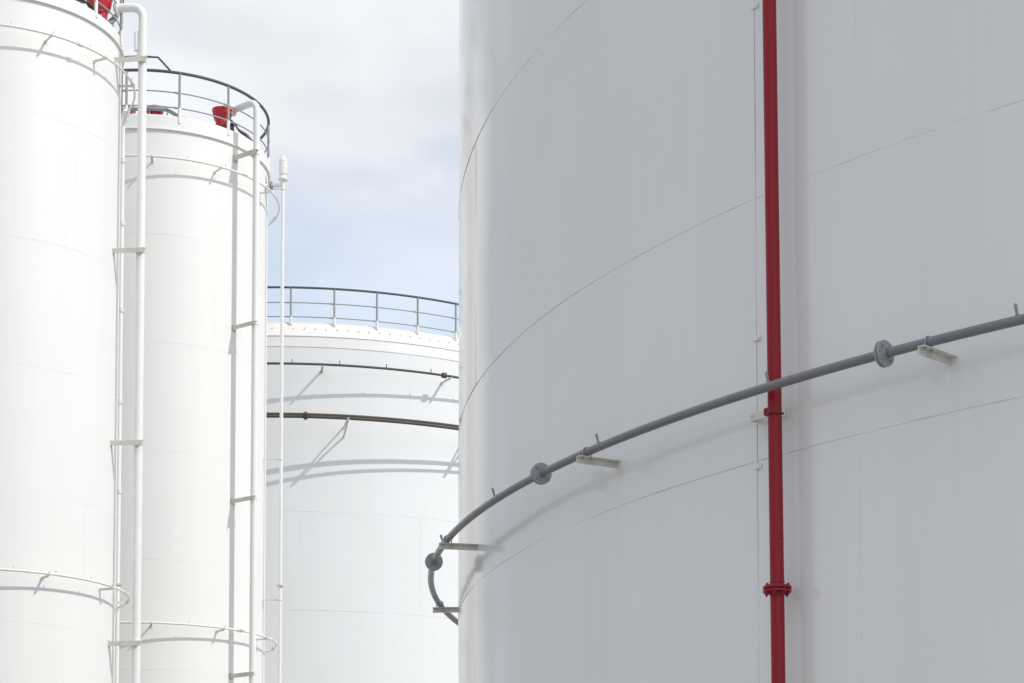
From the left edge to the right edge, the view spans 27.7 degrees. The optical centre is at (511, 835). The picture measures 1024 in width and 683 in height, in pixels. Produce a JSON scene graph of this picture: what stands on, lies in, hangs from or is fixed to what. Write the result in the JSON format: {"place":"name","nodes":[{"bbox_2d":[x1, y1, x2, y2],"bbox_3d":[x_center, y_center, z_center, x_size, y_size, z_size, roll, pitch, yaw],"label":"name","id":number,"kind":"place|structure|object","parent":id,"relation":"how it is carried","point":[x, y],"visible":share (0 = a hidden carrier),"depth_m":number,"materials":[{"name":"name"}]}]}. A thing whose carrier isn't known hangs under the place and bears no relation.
{"place":"outdoors","nodes":[
{"label":"outdoors","id":0,"kind":"place"},
{"bbox_2d":[74,0,458,337],"label":"sky","id":1,"kind":"structure","parent":0,"point":[360,98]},
{"label":"ground","id":2,"kind":"structure","parent":0,"visible":0},
{"bbox_2d":[0,0,147,682],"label":"storage tank","id":3,"kind":"object","parent":2,"relation":"on","point":[61,250],"visible":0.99,"depth_m":40.18,"materials":[{"name":"white metal"}]},
{"bbox_2d":[0,565,129,607],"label":"ring pipe","id":4,"kind":"object","parent":3,"relation":"attached to","point":[69,576],"visible":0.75,"depth_m":39.80,"materials":[{"name":"white metal"}]},
{"bbox_2d":[0,21,135,117],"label":"ring pipe","id":5,"kind":"object","parent":3,"relation":"attached to","point":[80,45],"visible":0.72,"depth_m":40.49,"materials":[{"name":"white metal"}]},
{"bbox_2d":[115,109,129,682],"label":"riser pipe","id":6,"kind":"object","parent":5,"relation":"attached to","point":[125,115],"visible":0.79,"depth_m":43.48,"materials":[{"name":"white metal"}]},
{"bbox_2d":[76,0,101,12],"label":"cable bundle","id":7,"kind":"object","parent":3,"relation":"on","point":[89,5],"visible":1,"depth_m":41.18,"materials":[{"name":"black rubber"}]},
{"bbox_2d":[86,0,112,19],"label":"foam chamber","id":8,"kind":"object","parent":3,"relation":"on","point":[107,4],"visible":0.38,"depth_m":41.99,"materials":[{"name":"red paint"}]},
{"bbox_2d":[100,14,118,23],"bbox_3d":[-8.188,-16.552,42.237,0.232,0.523,0.706,-1,-4,19],"label":"roof pipe","id":9,"kind":"object","parent":3,"relation":"on","point":[113,21],"visible":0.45,"depth_m":42.18,"materials":[{"name":"metal"}]},
{"bbox_2d":[113,0,146,682],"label":"foam pipe","id":10,"kind":"object","parent":3,"relation":"attached to","point":[140,42],"visible":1,"depth_m":41.70,"materials":[{"name":"white metal"}]},
{"bbox_2d":[115,55,280,682],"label":"storage tank","id":11,"kind":"object","parent":2,"relation":"on","point":[196,481],"visible":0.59,"depth_m":48.14,"materials":[{"name":"white metal"}]},
{"bbox_2d":[122,107,185,117],"bbox_3d":[-8.029,-16.762,48.437,2.175,0.295,0.354,1,-4,-17],"label":"roof pipe","id":12,"kind":"object","parent":11,"relation":"on","point":[162,109],"visible":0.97,"depth_m":48.24,"materials":[{"name":"metal"}]},
{"bbox_2d":[146,106,162,114],"bbox_3d":[-8.324,-16.853,48.449,0.400,0.318,0.400,0,-3,0],"label":"roof vent","id":13,"kind":"object","parent":11,"relation":"on","point":[156,112],"visible":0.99,"depth_m":48.31,"materials":[{"name":"red metal"}]},
{"bbox_2d":[119,621,276,652],"bbox_3d":[-8.682,-4.686,50.108,6.002,0.141,6.002,0,-3,0],"label":"ring pipe","id":14,"kind":"object","parent":11,"relation":"attached to","point":[199,625],"visible":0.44,"depth_m":47.60,"materials":[{"name":"white metal"}]},
{"bbox_2d":[125,155,279,225],"bbox_3d":[-8.682,-15.479,50.763,6.002,0.141,6.002,0,-3,0],"label":"ring pipe","id":15,"kind":"object","parent":11,"relation":"attached to","point":[228,169],"visible":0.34,"depth_m":48.41,"materials":[{"name":"white metal"}]},
{"bbox_2d":[212,106,231,127],"bbox_3d":[-6.874,-16.958,49.333,0.489,0.615,0.489,0,-3,0],"label":"foam chamber","id":16,"kind":"object","parent":11,"relation":"on","point":[220,111],"visible":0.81,"depth_m":49.17,"materials":[{"name":"red paint"}]},
{"bbox_2d":[221,119,252,141],"bbox_3d":[-6.439,-16.759,49.621,0.224,0.364,1.295,-2,-4,33],"label":"pipe","id":17,"kind":"object","parent":11,"relation":"on","point":[245,134],"visible":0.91,"depth_m":49.40,"materials":[{"name":"grey metal"}]},
{"bbox_2d":[230,100,259,682],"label":"foam pipe","id":18,"kind":"object","parent":11,"relation":"attached to","point":[254,375],"visible":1,"depth_m":48.46,"materials":[{"name":"white metal"}]},
{"bbox_2d":[264,155,287,682],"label":"vent pipe","id":19,"kind":"object","parent":11,"relation":"attached to","point":[283,169],"visible":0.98,"depth_m":50.05,"materials":[{"name":"white metal"}]},
{"bbox_2d":[264,286,458,682],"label":"storage tank","id":20,"kind":"object","parent":2,"relation":"on","point":[370,514],"visible":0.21,"depth_m":60.51,"materials":[{"name":"metal"}]},
{"bbox_2d":[266,412,458,426],"bbox_3d":[-6.984,-11.343,70.441,22.593,0.144,22.593,0,-3,0],"label":"ring pipe","id":21,"kind":"object","parent":20,"relation":"attached to","point":[357,416],"visible":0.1,"depth_m":59.50,"materials":[{"name":"grey metal"}]},
{"bbox_2d":[267,359,458,378],"bbox_3d":[-6.984,-12.969,70.540,21.553,0.216,21.553,0,-3,0],"label":"ring pipe","id":22,"kind":"object","parent":20,"relation":"attached to","point":[444,375],"visible":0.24,"depth_m":60.15,"materials":[{"name":"grey metal"}]},
{"bbox_2d":[432,0,1023,682],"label":"storage tank","id":23,"kind":"object","parent":2,"relation":"on","point":[606,250],"visible":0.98,"depth_m":14.22,"materials":[{"name":"white metal"}]},
{"bbox_2d":[425,303,1023,625],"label":"ring pipe","id":24,"kind":"object","parent":23,"relation":"attached to","point":[883,353],"visible":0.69,"depth_m":13.84,"materials":[{"name":"grey metal"}]},
{"bbox_2d":[751,0,761,682],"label":"conductor strip","id":25,"kind":"object","parent":23,"relation":"attached to","point":[755,337],"visible":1,"depth_m":14.02,"materials":[{"name":"white paint"}]},
{"bbox_2d":[762,0,791,682],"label":"riser pipe","id":26,"kind":"object","parent":23,"relation":"attached to","point":[777,589],"visible":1,"depth_m":13.64,"materials":[{"name":"red metal"}]}
]}

